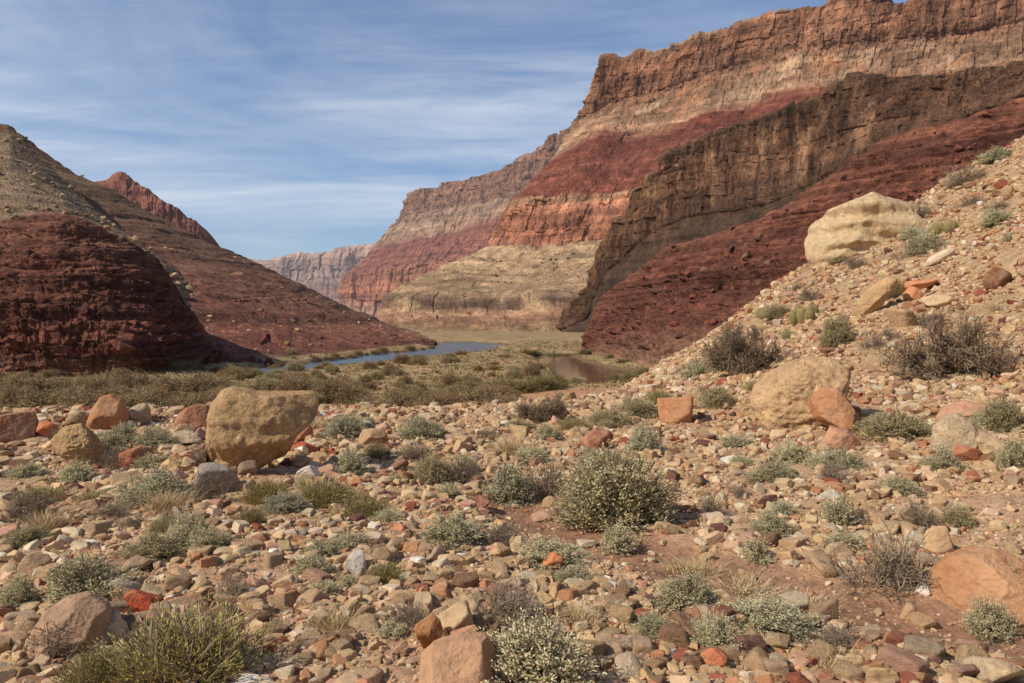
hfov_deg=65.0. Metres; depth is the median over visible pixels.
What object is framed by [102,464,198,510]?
brittlebush
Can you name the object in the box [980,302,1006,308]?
grass tuft
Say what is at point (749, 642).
rock
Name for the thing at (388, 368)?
tamarisk
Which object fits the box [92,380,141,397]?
tamarisk
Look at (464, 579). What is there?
rock
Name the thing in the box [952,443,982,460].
rock
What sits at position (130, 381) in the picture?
tamarisk
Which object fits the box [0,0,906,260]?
sky
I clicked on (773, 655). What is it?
rock
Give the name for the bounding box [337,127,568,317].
back cliff
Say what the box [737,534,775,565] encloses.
brittlebush
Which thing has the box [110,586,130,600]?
rock
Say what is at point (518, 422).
desert shrub
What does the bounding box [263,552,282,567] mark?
rock
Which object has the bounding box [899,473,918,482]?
rock
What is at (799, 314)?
cactus clump
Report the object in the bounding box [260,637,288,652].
rock
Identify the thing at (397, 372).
desert shrub
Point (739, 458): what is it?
brittlebush
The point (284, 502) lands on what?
brittlebush
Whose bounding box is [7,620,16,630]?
rock
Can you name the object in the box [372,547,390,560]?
rock
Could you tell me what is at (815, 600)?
grass tuft
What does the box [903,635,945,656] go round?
rock
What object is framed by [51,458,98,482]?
brittlebush
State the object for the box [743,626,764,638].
rock
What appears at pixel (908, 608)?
rock
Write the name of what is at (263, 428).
boulder
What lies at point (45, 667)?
rock
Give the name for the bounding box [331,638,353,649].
rock
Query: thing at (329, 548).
brittlebush
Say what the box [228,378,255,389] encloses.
desert shrub
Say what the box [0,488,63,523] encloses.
dead shrub
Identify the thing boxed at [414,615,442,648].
rock
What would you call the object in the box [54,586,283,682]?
snakeweed
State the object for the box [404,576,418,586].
rock
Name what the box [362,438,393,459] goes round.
desert shrub
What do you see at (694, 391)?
rock
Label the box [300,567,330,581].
rock
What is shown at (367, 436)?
rock
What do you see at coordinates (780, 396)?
boulder
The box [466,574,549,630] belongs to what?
dead shrub
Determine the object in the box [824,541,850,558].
rock
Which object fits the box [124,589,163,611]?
rock
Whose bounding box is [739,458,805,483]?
brittlebush
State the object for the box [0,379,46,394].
tamarisk
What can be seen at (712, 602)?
rock
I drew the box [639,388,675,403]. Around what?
snakeweed
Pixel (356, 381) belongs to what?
tamarisk
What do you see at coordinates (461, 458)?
brittlebush
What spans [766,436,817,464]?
brittlebush
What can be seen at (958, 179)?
dead shrub
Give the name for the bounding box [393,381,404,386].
tamarisk
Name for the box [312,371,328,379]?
tamarisk
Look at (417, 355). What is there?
bank shrub
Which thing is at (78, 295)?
red mound
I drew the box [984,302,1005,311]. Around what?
grass tuft
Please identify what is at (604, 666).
rock
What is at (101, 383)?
tamarisk
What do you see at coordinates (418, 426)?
brittlebush
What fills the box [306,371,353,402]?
tamarisk
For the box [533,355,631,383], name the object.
pond
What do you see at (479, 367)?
tamarisk
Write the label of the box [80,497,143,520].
dead shrub
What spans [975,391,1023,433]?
desert shrub
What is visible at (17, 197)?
talus slope
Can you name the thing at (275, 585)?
rock
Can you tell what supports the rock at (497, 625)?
on the ground
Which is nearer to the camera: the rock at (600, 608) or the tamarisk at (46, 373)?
the rock at (600, 608)
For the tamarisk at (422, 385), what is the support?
on the ground
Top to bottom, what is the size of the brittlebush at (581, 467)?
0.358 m
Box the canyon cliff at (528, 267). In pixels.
[378,0,1023,331]
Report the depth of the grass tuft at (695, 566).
6.56 m
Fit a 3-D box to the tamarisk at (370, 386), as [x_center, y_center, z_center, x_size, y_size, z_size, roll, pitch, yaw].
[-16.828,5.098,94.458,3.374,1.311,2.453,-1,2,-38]
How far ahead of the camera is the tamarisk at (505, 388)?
85.54 m
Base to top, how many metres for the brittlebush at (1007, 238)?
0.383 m
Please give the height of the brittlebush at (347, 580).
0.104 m
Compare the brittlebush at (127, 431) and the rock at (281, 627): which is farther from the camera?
the brittlebush at (127, 431)
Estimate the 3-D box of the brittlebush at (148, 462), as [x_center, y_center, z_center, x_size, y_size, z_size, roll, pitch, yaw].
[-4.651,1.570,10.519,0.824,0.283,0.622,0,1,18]
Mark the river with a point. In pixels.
(443, 348)
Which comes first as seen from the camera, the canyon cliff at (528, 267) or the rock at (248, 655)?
the rock at (248, 655)
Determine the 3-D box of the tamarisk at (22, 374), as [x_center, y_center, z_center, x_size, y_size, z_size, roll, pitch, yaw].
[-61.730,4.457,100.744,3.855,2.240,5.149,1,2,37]
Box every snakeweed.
[2,483,76,504]
[44,641,136,682]
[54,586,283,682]
[71,488,111,504]
[227,506,269,526]
[232,476,293,507]
[287,473,368,508]
[326,493,400,518]
[360,560,411,584]
[551,417,595,430]
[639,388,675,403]
[738,380,758,390]
[888,277,906,298]
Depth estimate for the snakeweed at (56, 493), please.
8.66 m
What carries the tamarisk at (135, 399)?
on the ground
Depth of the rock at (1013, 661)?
4.56 m
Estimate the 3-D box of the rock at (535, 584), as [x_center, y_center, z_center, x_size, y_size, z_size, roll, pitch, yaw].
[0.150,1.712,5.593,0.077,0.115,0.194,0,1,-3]
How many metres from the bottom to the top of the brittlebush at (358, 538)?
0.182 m
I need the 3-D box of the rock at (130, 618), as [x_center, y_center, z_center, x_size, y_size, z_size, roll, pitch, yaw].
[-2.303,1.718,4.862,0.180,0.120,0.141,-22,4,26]
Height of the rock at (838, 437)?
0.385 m
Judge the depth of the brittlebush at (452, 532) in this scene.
6.71 m
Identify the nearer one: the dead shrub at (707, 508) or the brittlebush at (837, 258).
the dead shrub at (707, 508)
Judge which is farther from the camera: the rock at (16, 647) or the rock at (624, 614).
the rock at (624, 614)
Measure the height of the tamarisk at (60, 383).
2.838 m
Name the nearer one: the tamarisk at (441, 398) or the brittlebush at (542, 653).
the brittlebush at (542, 653)
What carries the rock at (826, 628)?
on the ground
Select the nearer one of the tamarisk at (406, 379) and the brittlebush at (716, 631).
the brittlebush at (716, 631)
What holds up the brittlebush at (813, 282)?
on the ground
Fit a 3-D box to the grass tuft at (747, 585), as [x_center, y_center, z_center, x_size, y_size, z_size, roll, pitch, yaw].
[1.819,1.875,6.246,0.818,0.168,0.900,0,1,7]
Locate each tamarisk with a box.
[0,371,44,393]
[0,374,59,391]
[0,379,33,407]
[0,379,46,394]
[1,383,70,407]
[4,369,35,380]
[18,372,82,393]
[33,385,87,400]
[34,370,55,378]
[40,384,132,407]
[41,383,98,396]
[45,368,63,377]
[64,369,117,393]
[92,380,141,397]
[98,365,165,390]
[106,369,150,389]
[116,387,156,398]
[118,383,172,406]
[138,373,234,398]
[140,386,174,403]
[151,372,168,384]
[154,388,208,407]
[167,360,180,370]
[174,360,187,370]
[174,370,247,390]
[176,400,207,407]
[180,359,197,369]
[190,389,214,400]
[194,389,219,401]
[200,389,219,400]
[203,384,224,395]
[207,381,233,390]
[208,366,222,372]
[217,367,230,375]
[223,363,246,376]
[231,373,244,380]
[270,369,318,390]
[276,360,284,366]
[279,371,298,383]
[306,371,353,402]
[308,355,323,361]
[308,366,321,375]
[312,365,323,368]
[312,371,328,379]
[317,360,333,366]
[322,354,338,360]
[328,350,340,358]
[330,381,374,404]
[342,375,361,384]
[345,352,357,357]
[347,392,397,405]
[351,349,364,355]
[358,372,373,383]
[358,380,378,389]
[360,359,378,369]
[369,349,382,354]
[372,384,419,406]
[374,345,390,352]
[377,359,385,364]
[380,362,403,375]
[392,352,410,363]
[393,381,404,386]
[394,382,418,394]
[396,374,413,384]
[398,383,434,400]
[402,343,417,349]
[403,398,440,407]
[409,355,428,364]
[410,388,467,405]
[416,382,429,389]
[426,383,446,392]
[434,380,480,395]
[437,372,463,385]
[444,353,456,356]
[452,383,510,403]
[453,349,465,354]
[467,375,484,384]
[471,364,483,370]
[480,389,524,404]
[485,384,511,397]
[486,370,496,376]
[487,364,499,369]
[489,381,517,394]
[508,388,523,396]
[521,363,541,376]
[528,363,547,368]
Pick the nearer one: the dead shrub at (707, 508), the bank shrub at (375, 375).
the dead shrub at (707, 508)
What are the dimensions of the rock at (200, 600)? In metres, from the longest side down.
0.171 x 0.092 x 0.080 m
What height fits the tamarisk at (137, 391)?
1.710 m
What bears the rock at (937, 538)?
on the ground
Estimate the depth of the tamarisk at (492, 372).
116.91 m
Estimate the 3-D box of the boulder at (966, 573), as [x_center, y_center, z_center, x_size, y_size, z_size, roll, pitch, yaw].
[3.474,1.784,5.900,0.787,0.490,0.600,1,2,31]
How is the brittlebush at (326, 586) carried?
on the ground
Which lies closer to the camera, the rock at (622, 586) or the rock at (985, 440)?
the rock at (622, 586)
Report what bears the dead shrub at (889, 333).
on the ground
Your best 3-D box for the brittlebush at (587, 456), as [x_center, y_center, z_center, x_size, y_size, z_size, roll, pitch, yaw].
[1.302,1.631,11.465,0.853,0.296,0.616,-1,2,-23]
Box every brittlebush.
[0,567,41,610]
[5,459,51,479]
[38,548,145,607]
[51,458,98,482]
[96,431,130,458]
[97,420,138,444]
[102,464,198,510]
[124,473,150,483]
[126,452,181,470]
[129,422,179,449]
[161,507,219,545]
[186,522,237,550]
[256,490,314,514]
[289,551,334,575]
[294,473,318,485]
[294,535,345,557]
[305,578,343,594]
[319,411,367,440]
[329,444,369,475]
[331,530,374,549]
[335,573,358,587]
[340,411,366,426]
[362,415,377,424]
[371,507,401,523]
[371,619,414,640]
[390,473,407,480]
[391,413,447,440]
[413,506,490,551]
[434,480,463,498]
[449,452,482,474]
[473,598,611,682]
[478,458,538,508]
[508,445,551,465]
[514,532,597,570]
[523,446,551,461]
[533,421,561,441]
[550,561,604,581]
[569,459,602,481]
[573,448,623,464]
[593,519,640,559]
[620,418,665,455]
[620,609,675,644]
[644,569,719,616]
[675,356,712,378]
[676,605,754,651]
[716,433,755,447]
[717,588,830,646]
[725,452,754,465]
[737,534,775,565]
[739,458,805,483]
[745,507,795,537]
[764,498,798,516]
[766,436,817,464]
[779,329,796,338]
[804,445,870,471]
[809,278,822,285]
[815,486,864,527]
[817,526,867,550]
[825,255,847,262]
[874,474,929,498]
[896,226,928,239]
[902,225,949,253]
[911,444,969,473]
[956,589,1020,648]
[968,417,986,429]
[969,407,993,430]
[973,144,1018,164]
[974,208,1014,226]
[990,430,1023,469]
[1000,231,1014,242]
[1002,559,1020,582]
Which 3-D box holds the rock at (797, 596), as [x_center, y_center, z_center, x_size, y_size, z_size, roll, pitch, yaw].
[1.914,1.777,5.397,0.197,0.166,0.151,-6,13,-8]
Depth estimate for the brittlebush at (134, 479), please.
8.99 m
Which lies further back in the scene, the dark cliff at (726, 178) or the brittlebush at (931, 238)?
the dark cliff at (726, 178)
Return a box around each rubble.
[0,102,1023,358]
[0,136,1023,682]
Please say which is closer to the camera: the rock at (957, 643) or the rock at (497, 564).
the rock at (957, 643)
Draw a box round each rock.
[0,411,38,442]
[0,541,20,548]
[0,604,18,611]
[4,610,35,620]
[4,665,28,678]
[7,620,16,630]
[11,639,24,655]
[13,619,35,632]
[13,657,34,666]
[16,613,41,623]
[17,552,52,572]
[22,663,40,675]
[36,421,58,436]
[39,564,61,583]
[39,663,66,671]
[65,411,87,425]
[85,394,128,429]
[85,523,107,535]
[99,578,140,590]
[101,610,127,644]
[105,558,127,568]
[109,600,135,612]
[110,472,131,484]
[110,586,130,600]
[118,445,152,469]
[122,555,153,572]
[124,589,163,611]
[124,613,143,630]
[129,403,151,424]
[137,610,160,624]
[140,583,166,594]
[145,590,162,596]
[149,601,171,615]
[164,573,190,590]
[169,430,201,443]
[169,597,194,604]
[173,405,209,430]
[187,544,214,558]
[188,596,209,607]
[204,518,220,527]
[207,601,228,616]
[213,593,237,602]
[229,538,264,549]
[237,652,260,667]
[238,460,256,474]
[245,598,268,608]
[245,603,269,616]
[248,608,272,621]
[252,532,269,541]
[260,619,288,635]
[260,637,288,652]
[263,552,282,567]
[267,593,294,606]
[272,580,295,588]
[277,640,300,654]
[290,441,317,452]
[292,651,315,666]
[295,465,319,479]
[296,636,317,647]
[297,425,312,441]
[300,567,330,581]
[301,627,322,637]
[307,549,323,558]
[309,602,327,609]
[315,639,328,660]
[316,515,330,526]
[317,630,337,641]
[317,666,332,682]
[322,642,337,660]
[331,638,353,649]
[332,634,354,646]
[334,629,356,637]
[346,549,365,576]
[348,613,380,632]
[350,584,371,595]
[355,606,376,615]
[358,428,388,444]
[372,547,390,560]
[377,606,395,612]
[385,536,408,549]
[390,593,414,605]
[391,530,401,538]
[401,528,416,537]
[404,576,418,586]
[405,521,418,528]
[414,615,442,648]
[426,546,443,561]
[430,592,444,603]
[433,577,452,588]
[435,570,453,580]
[437,600,473,635]
[450,624,478,634]
[451,572,478,587]
[472,614,491,630]
[474,495,489,508]
[476,570,495,579]
[484,622,502,633]
[485,583,514,595]
[492,560,508,569]
[510,576,521,586]
[521,539,535,551]
[529,579,538,592]
[538,582,549,592]
[539,618,564,640]
[542,552,562,570]
[577,581,597,594]
[579,429,612,449]
[579,640,605,656]
[593,605,606,612]
[593,655,615,670]
[595,626,621,635]
[595,632,631,650]
[602,593,626,608]
[608,605,634,626]
[614,651,642,681]
[615,580,630,597]
[619,635,639,650]
[631,634,652,654]
[634,590,647,596]
[643,657,664,666]
[647,657,664,670]
[657,396,693,423]
[658,623,689,647]
[661,561,690,570]
[661,654,670,662]
[668,611,703,638]
[670,651,699,662]
[675,505,699,512]
[680,654,704,669]
[684,607,700,618]
[685,386,707,405]
[688,474,704,485]
[696,603,708,612]
[699,646,722,655]
[700,648,727,666]
[707,598,715,604]
[707,604,736,621]
[718,645,740,658]
[719,596,741,608]
[720,635,767,652]
[725,653,739,664]
[726,486,744,493]
[730,621,739,626]
[740,646,768,670]
[740,650,747,657]
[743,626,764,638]
[760,532,780,545]
[762,657,789,671]
[763,633,790,649]
[764,633,775,639]
[768,653,788,662]
[768,670,789,675]
[777,537,805,549]
[781,590,809,610]
[791,607,805,614]
[804,639,835,665]
[805,598,838,619]
[805,614,821,627]
[809,386,861,433]
[809,555,836,577]
[815,489,839,501]
[822,425,861,450]
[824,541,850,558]
[825,626,850,637]
[830,619,850,627]
[831,661,863,681]
[837,651,848,655]
[855,276,897,314]
[861,624,880,630]
[862,507,891,516]
[863,643,877,652]
[864,646,877,659]
[865,538,881,544]
[865,551,885,557]
[865,629,888,637]
[875,643,927,672]
[878,520,899,534]
[883,308,917,326]
[885,630,907,644]
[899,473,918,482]
[899,602,916,618]
[902,540,918,547]
[903,286,922,300]
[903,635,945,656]
[904,278,937,289]
[904,611,940,629]
[907,557,931,566]
[908,633,933,637]
[915,583,931,595]
[920,294,958,307]
[923,247,955,266]
[923,645,941,663]
[924,526,952,554]
[930,638,945,654]
[931,634,941,638]
[932,557,940,565]
[934,400,987,421]
[942,638,951,651]
[945,664,979,677]
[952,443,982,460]
[952,639,988,652]
[954,645,990,659]
[976,432,1002,450]
[983,267,1011,288]
[995,657,1023,667]
[1003,475,1023,484]
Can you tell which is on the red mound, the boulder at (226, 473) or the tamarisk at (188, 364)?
the tamarisk at (188, 364)
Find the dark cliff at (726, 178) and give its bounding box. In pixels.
[556,61,1023,331]
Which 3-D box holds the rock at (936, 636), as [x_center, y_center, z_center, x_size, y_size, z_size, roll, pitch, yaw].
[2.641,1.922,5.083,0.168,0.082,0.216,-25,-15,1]
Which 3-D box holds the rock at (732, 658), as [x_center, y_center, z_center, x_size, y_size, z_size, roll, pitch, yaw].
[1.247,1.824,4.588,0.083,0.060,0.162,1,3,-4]
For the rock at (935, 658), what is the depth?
4.61 m
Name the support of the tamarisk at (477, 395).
on the ground
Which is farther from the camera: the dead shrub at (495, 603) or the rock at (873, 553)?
the rock at (873, 553)
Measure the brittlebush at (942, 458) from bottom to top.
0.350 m
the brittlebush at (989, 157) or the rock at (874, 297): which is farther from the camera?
the brittlebush at (989, 157)
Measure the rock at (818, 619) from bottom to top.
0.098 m
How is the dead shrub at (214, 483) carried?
on the ground
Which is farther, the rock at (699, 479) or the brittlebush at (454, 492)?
the rock at (699, 479)
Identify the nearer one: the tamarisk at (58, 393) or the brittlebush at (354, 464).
the brittlebush at (354, 464)
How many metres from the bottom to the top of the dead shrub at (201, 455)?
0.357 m
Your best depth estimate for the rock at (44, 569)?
5.74 m
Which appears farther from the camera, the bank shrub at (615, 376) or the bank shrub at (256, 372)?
the bank shrub at (615, 376)
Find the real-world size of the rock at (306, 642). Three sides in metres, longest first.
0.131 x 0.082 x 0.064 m
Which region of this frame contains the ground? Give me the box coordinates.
[0,142,1023,682]
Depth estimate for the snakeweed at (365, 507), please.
7.57 m
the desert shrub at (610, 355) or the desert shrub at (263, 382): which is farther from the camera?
the desert shrub at (610, 355)
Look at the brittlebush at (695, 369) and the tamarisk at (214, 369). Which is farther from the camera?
the tamarisk at (214, 369)
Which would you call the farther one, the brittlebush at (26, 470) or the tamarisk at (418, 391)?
the tamarisk at (418, 391)
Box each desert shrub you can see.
[0,522,53,547]
[111,526,193,562]
[144,509,183,536]
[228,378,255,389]
[251,373,281,390]
[260,371,285,380]
[268,368,285,373]
[283,359,306,371]
[286,347,295,353]
[315,393,327,404]
[322,363,340,372]
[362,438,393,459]
[390,366,406,375]
[411,449,453,485]
[433,383,444,387]
[439,356,455,363]
[502,416,536,432]
[503,367,523,378]
[540,433,695,540]
[566,374,586,383]
[584,406,634,427]
[597,416,619,428]
[603,352,614,358]
[615,393,658,419]
[695,383,738,408]
[761,301,791,318]
[816,304,855,346]
[849,406,934,442]
[938,499,978,528]
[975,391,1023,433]
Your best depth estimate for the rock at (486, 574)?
5.72 m
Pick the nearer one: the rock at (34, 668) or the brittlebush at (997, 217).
the rock at (34, 668)
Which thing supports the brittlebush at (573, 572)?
on the ground
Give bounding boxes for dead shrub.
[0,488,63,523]
[5,614,103,664]
[43,427,59,439]
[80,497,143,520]
[90,442,124,471]
[107,510,151,529]
[185,442,205,463]
[187,466,231,503]
[212,571,250,603]
[365,420,375,428]
[374,595,434,631]
[391,433,435,461]
[432,450,483,484]
[444,414,458,421]
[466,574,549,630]
[474,428,499,437]
[483,522,529,546]
[521,455,573,498]
[694,490,732,516]
[730,484,750,498]
[781,283,802,291]
[793,286,823,300]
[798,619,877,652]
[811,458,861,482]
[814,516,947,602]
[837,253,866,268]
[857,331,887,349]
[876,325,900,339]
[887,229,945,258]
[892,491,942,527]
[913,198,934,218]
[915,307,952,327]
[938,162,990,188]
[950,193,986,208]
[976,198,1010,213]
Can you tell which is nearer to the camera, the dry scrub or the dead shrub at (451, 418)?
the dead shrub at (451, 418)
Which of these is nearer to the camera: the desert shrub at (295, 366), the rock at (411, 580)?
the rock at (411, 580)
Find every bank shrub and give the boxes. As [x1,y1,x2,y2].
[225,366,247,378]
[245,368,265,377]
[369,371,385,379]
[411,354,426,359]
[449,379,484,389]
[479,376,514,386]
[502,377,545,393]
[515,349,542,354]
[519,372,565,391]
[545,351,573,355]
[547,372,570,387]
[572,348,594,354]
[600,372,623,377]
[614,369,637,380]
[626,365,651,379]
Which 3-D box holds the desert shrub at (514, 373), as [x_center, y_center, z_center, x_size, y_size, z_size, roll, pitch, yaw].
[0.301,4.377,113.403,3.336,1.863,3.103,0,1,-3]
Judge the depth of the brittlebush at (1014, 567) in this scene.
5.76 m
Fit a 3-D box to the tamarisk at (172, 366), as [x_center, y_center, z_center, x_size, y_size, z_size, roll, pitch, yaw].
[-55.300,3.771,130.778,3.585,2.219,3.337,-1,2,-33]
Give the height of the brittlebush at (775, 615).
0.253 m
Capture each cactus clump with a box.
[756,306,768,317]
[788,302,822,324]
[929,219,962,234]
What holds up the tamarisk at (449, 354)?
on the ground
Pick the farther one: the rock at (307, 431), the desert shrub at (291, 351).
the desert shrub at (291, 351)
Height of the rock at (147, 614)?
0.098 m
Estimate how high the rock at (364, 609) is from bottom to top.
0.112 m
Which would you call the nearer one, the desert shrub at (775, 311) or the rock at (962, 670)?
the rock at (962, 670)
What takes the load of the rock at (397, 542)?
on the ground
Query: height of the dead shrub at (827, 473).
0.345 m
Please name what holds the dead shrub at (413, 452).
on the ground
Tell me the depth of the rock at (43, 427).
12.68 m
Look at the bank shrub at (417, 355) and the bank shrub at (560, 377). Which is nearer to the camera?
the bank shrub at (560, 377)
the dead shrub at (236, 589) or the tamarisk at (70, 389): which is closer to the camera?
the dead shrub at (236, 589)
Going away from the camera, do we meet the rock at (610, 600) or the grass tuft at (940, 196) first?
the rock at (610, 600)
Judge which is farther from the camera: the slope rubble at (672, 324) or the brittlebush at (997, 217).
the slope rubble at (672, 324)
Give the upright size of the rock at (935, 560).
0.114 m
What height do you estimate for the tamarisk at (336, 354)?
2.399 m
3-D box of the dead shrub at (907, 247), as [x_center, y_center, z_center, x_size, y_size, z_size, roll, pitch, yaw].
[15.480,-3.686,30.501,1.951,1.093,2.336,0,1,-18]
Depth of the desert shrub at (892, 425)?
12.06 m
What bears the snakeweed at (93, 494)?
on the ground
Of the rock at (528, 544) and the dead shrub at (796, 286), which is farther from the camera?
the dead shrub at (796, 286)
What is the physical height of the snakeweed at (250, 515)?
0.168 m
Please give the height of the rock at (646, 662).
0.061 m
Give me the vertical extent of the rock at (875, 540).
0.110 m
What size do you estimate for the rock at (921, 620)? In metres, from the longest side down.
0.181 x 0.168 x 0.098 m
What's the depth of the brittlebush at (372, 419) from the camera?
14.91 m
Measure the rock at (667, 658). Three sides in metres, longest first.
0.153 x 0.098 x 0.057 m
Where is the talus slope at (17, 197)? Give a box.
[0,131,189,297]
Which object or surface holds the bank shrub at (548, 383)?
on the ground
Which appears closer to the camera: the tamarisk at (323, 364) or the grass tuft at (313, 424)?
the grass tuft at (313, 424)
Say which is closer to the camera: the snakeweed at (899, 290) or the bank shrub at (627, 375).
the snakeweed at (899, 290)
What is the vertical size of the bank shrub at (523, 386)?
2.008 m
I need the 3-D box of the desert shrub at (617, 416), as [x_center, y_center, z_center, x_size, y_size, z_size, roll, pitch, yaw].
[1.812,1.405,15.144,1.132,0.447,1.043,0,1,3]
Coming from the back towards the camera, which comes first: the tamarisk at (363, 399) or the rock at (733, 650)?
the tamarisk at (363, 399)
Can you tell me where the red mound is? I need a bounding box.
[0,211,277,377]
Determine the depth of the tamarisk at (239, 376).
107.34 m
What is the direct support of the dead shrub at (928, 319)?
on the ground
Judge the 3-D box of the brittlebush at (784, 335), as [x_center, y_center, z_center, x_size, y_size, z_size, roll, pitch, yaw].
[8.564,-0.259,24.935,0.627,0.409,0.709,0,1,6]
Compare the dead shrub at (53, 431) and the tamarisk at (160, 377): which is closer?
the dead shrub at (53, 431)
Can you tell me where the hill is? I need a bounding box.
[0,124,436,358]
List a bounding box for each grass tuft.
[6,505,90,530]
[121,484,207,514]
[291,601,377,631]
[310,417,331,428]
[485,432,541,454]
[544,592,618,630]
[654,552,738,582]
[695,565,791,598]
[760,582,847,608]
[791,640,878,680]
[932,193,947,198]
[960,311,981,318]
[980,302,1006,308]
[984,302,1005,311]
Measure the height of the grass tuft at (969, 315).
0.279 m
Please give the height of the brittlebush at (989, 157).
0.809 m
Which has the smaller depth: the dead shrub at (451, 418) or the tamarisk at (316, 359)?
the dead shrub at (451, 418)
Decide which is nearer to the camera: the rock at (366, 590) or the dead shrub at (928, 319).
the rock at (366, 590)
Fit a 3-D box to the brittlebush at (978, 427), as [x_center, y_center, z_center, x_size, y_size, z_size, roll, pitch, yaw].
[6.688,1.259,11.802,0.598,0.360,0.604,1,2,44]
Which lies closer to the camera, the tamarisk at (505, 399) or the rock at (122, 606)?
the rock at (122, 606)
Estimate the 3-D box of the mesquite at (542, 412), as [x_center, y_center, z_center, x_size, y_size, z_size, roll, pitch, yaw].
[0.477,1.292,15.686,1.335,0.672,1.191,1,2,39]
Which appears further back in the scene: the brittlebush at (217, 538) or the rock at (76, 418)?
the rock at (76, 418)
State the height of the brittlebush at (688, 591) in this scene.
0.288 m
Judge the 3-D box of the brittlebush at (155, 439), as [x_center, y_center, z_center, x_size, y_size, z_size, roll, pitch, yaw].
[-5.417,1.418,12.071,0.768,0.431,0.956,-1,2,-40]
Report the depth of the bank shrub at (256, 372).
113.57 m
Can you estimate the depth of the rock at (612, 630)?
4.86 m
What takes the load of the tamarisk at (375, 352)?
on the ground
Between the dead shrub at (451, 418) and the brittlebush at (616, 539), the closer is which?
the brittlebush at (616, 539)
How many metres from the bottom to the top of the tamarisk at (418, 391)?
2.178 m
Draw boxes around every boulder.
[26,591,112,658]
[50,423,105,465]
[194,462,239,492]
[205,386,318,473]
[418,632,497,682]
[749,355,850,430]
[804,192,926,269]
[928,546,1023,626]
[929,412,977,452]
[958,656,1023,682]
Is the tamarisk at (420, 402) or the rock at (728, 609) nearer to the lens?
the rock at (728, 609)
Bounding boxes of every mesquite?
[500,390,575,423]
[694,316,795,375]
[870,307,1023,380]
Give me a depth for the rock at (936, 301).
21.69 m
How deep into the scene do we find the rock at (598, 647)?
4.55 m
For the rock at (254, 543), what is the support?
on the ground
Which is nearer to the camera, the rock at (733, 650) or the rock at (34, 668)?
the rock at (34, 668)
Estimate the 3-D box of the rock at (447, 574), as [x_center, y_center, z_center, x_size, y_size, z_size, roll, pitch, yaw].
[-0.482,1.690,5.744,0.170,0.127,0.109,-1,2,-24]
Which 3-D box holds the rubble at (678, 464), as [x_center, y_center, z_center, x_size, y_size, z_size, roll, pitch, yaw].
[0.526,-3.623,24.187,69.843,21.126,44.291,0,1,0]
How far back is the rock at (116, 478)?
9.09 m
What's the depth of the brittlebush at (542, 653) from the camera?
4.10 m
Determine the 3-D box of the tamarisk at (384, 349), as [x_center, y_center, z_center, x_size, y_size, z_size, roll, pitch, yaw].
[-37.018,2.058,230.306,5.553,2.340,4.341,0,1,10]
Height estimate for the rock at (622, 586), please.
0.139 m
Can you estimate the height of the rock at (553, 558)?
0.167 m
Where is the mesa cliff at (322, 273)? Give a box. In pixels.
[249,243,375,302]
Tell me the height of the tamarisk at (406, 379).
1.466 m
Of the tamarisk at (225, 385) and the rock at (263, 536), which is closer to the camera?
the rock at (263, 536)
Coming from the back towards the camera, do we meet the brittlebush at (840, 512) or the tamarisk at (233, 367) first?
the tamarisk at (233, 367)
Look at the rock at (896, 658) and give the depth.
4.44 m
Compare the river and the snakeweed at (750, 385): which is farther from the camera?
the river
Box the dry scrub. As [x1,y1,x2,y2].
[1,340,654,408]
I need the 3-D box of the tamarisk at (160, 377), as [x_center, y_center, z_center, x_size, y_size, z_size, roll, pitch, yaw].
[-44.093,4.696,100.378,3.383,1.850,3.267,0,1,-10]
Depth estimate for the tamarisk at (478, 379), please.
103.61 m
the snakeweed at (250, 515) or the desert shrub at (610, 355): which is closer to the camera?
the snakeweed at (250, 515)
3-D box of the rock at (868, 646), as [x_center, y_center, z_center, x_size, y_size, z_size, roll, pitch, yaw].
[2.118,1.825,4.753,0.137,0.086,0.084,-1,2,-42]
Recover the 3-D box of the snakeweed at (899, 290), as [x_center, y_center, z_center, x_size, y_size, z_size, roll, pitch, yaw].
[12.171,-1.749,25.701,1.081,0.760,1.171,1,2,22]
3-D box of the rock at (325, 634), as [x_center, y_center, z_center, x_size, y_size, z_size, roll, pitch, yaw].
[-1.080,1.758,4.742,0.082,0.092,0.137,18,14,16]
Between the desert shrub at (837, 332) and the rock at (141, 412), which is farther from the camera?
the desert shrub at (837, 332)
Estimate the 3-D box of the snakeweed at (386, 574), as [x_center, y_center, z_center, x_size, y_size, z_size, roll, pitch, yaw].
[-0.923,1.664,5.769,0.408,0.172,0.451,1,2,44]
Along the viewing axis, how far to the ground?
8.82 m
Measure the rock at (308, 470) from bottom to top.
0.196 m
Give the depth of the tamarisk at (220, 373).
111.44 m
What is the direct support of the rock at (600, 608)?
on the ground
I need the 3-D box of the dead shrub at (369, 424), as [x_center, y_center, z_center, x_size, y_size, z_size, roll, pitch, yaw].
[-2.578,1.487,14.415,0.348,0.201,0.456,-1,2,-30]
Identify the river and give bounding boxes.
[244,342,503,373]
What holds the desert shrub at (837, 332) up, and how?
on the ground
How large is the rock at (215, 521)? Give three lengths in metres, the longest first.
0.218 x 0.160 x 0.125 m
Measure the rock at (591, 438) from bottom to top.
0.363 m
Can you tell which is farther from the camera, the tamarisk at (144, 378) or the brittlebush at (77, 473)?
the tamarisk at (144, 378)
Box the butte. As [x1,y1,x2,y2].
[95,171,219,246]
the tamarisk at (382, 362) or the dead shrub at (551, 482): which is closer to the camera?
the dead shrub at (551, 482)
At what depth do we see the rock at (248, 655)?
4.43 m
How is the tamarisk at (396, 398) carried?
on the ground
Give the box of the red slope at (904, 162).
[581,97,1023,366]
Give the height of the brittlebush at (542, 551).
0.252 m
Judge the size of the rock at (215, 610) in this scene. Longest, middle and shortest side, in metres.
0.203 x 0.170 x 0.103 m
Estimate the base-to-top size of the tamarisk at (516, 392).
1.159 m
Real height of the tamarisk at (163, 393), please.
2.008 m

